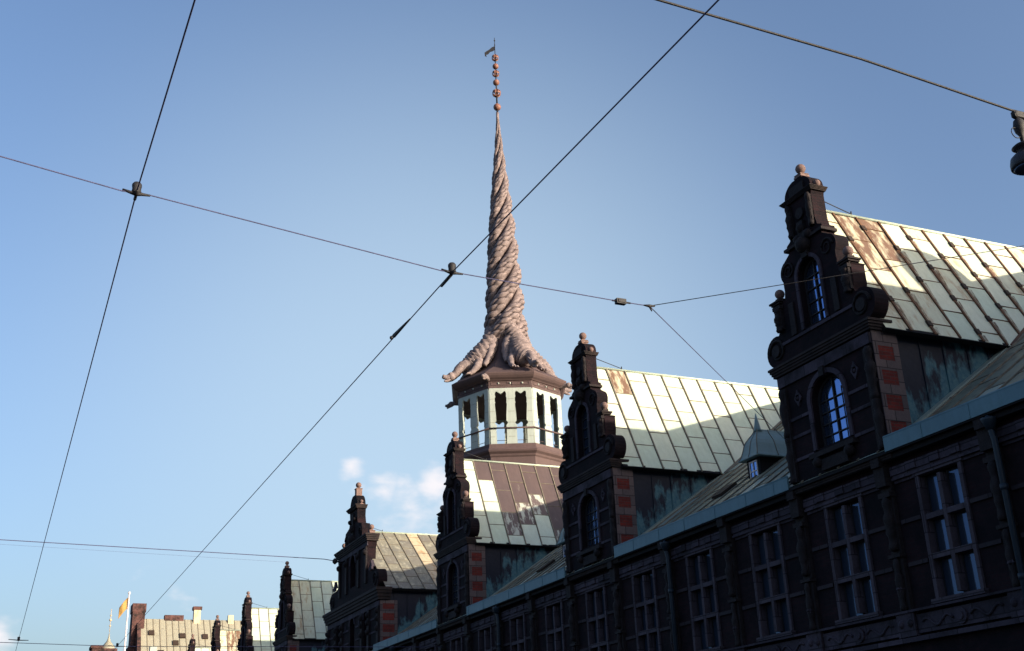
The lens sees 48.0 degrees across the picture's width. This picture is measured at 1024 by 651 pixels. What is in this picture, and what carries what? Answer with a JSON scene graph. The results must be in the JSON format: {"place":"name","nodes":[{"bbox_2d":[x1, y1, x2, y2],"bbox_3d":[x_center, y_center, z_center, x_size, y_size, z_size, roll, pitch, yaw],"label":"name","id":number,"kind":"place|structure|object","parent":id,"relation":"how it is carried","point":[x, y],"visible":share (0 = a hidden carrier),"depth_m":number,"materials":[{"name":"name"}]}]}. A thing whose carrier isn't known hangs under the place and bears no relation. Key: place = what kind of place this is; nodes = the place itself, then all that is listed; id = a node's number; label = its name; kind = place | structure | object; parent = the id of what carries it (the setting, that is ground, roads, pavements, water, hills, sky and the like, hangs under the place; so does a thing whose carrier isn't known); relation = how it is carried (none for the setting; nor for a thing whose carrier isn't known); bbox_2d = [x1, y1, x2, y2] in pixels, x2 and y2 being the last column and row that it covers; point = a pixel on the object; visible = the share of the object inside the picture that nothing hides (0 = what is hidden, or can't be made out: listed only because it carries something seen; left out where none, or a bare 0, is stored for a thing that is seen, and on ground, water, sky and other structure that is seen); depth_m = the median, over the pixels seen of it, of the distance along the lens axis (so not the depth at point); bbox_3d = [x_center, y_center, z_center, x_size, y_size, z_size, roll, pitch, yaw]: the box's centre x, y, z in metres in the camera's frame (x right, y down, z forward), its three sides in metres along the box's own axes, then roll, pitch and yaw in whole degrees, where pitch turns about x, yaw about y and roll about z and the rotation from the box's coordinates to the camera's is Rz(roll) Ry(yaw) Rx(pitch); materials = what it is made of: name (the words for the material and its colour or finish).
{"place":"outdoors","nodes":[
{"label":"outdoors","id":0,"kind":"place"},
{"bbox_2d":[126,603,241,650],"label":"copper roofed block","id":1,"kind":"structure","parent":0,"point":[173,630],"depth_m":165.69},
{"bbox_2d":[0,0,1023,650],"label":"sky","id":2,"kind":"structure","parent":0,"point":[368,125],"materials":[{"name":"blue"}]},
{"label":"ground","id":3,"kind":"structure","parent":0,"visible":0},
{"bbox_2d":[89,609,116,650],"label":"domed tower","id":4,"kind":"structure","parent":3,"relation":"on","point":[105,647],"depth_m":157.67,"materials":[{"name":"beige metal"}]},
{"bbox_2d":[149,647,156,650],"bbox_3d":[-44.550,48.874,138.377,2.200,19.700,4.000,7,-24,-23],"label":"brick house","id":5,"kind":"structure","parent":3,"relation":"on","point":[152,648],"depth_m":141.31,"materials":[{"name":"white metal"}]},
{"bbox_2d":[188,38,1023,650],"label":"exchange building","id":6,"kind":"structure","parent":3,"relation":"on","point":[874,502],"depth_m":32.27,"materials":[{"name":"brick"}]},
{"bbox_2d":[0,642,314,646],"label":"span wire","id":7,"kind":"object","parent":6,"relation":"attached to","point":[174,646],"visible":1,"depth_m":46.28,"materials":[{"name":"black metal"}]},
{"bbox_2d":[0,539,343,563],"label":"span wire","id":8,"kind":"object","parent":6,"relation":"attached to","point":[334,560],"visible":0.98,"depth_m":64.04,"materials":[{"name":"metal"}]},
{"bbox_2d":[2,544,276,561],"bbox_3d":[-27.948,11.448,59.936,32.501,0.569,0.103,7,-24,-22],"label":"span wire","id":9,"kind":"object","parent":8,"relation":"attached to","point":[132,552],"visible":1,"depth_m":63.03,"materials":[{"name":"black metal"}]},
{"bbox_2d":[424,644,436,650],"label":"window","id":10,"kind":"structure","parent":6,"relation":"in","point":[426,648],"depth_m":52.62,"materials":[{"name":"glass"}]},
{"bbox_2d":[449,635,462,650],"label":"window","id":11,"kind":"structure","parent":6,"relation":"in","point":[457,645],"depth_m":49.89,"materials":[{"name":"glass"}]},
{"bbox_2d":[477,624,492,650],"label":"window","id":12,"kind":"structure","parent":6,"relation":"in","point":[485,638],"depth_m":47.11,"materials":[{"name":"glass"}]},
{"bbox_2d":[0,156,1021,440],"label":"span wire","id":13,"kind":"object","parent":6,"relation":"attached to","point":[620,300],"visible":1,"depth_m":14.70,"materials":[{"name":"metal"}]},
{"bbox_2d":[8,0,195,648],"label":"tram wire","id":14,"kind":"object","parent":13,"relation":"hanging from","point":[136,188],"visible":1,"depth_m":11.97,"materials":[{"name":"metal"}]},
{"bbox_2d":[108,0,718,650],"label":"tram wire","id":15,"kind":"object","parent":13,"relation":"hanging from","point":[452,268],"visible":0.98,"depth_m":14.04,"materials":[{"name":"metal"}]},
{"bbox_2d":[508,613,526,650],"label":"window","id":16,"kind":"structure","parent":6,"relation":"in","point":[518,642],"depth_m":44.33,"materials":[{"name":"glass"}]},
{"bbox_2d":[544,599,565,650],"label":"window","id":17,"kind":"structure","parent":6,"relation":"in","point":[554,616],"depth_m":41.57,"materials":[{"name":"glass"}]},
{"bbox_2d":[584,584,609,650],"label":"window","id":18,"kind":"structure","parent":6,"relation":"in","point":[596,602],"depth_m":38.78,"materials":[{"name":"glass"}]},
{"bbox_2d":[630,567,661,650],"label":"window","id":19,"kind":"structure","parent":6,"relation":"in","point":[644,588],"depth_m":35.98,"materials":[{"name":"glass"}]},
{"bbox_2d":[683,546,724,650],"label":"window","id":20,"kind":"structure","parent":6,"relation":"in","point":[700,570],"depth_m":33.15,"materials":[{"name":"glass"}]},
{"bbox_2d":[746,522,795,641],"bbox_3d":[6.919,6.767,30.322,0.460,2.890,1.540,7,-24,-23],"label":"window","id":21,"kind":"structure","parent":6,"relation":"in","point":[773,602],"depth_m":30.39,"materials":[{"name":"glass"}]},
{"bbox_2d":[656,0,1023,112],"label":"lamp cable","id":22,"kind":"object","parent":6,"relation":"attached to","point":[821,47],"visible":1,"depth_m":12.87,"materials":[{"name":"metal"}]},
{"bbox_2d":[1010,110,1023,175],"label":"street lamp","id":23,"kind":"object","parent":22,"relation":"hanging from","point":[1017,163],"visible":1,"depth_m":13.66,"materials":[{"name":"metal"}]},
{"bbox_2d":[821,493,882,624],"bbox_3d":[8.230,5.606,27.585,0.460,2.890,1.540,7,-24,-23],"label":"window","id":24,"kind":"structure","parent":6,"relation":"in","point":[856,593],"depth_m":27.64,"materials":[{"name":"glass"}]},
{"bbox_2d":[912,457,989,603],"bbox_3d":[9.541,4.444,24.847,0.460,2.890,1.540,7,-24,-23],"label":"window","id":25,"kind":"structure","parent":6,"relation":"in","point":[956,567],"depth_m":24.89,"materials":[{"name":"glass"}]},
{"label":"pavement","id":26,"kind":"structure","parent":0,"visible":0},
{"bbox_2d":[118,592,130,650],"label":"flagpole","id":27,"kind":"object","parent":26,"relation":"on","point":[124,606],"visible":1,"depth_m":160.15,"materials":[{"name":"white metal"}]}
]}

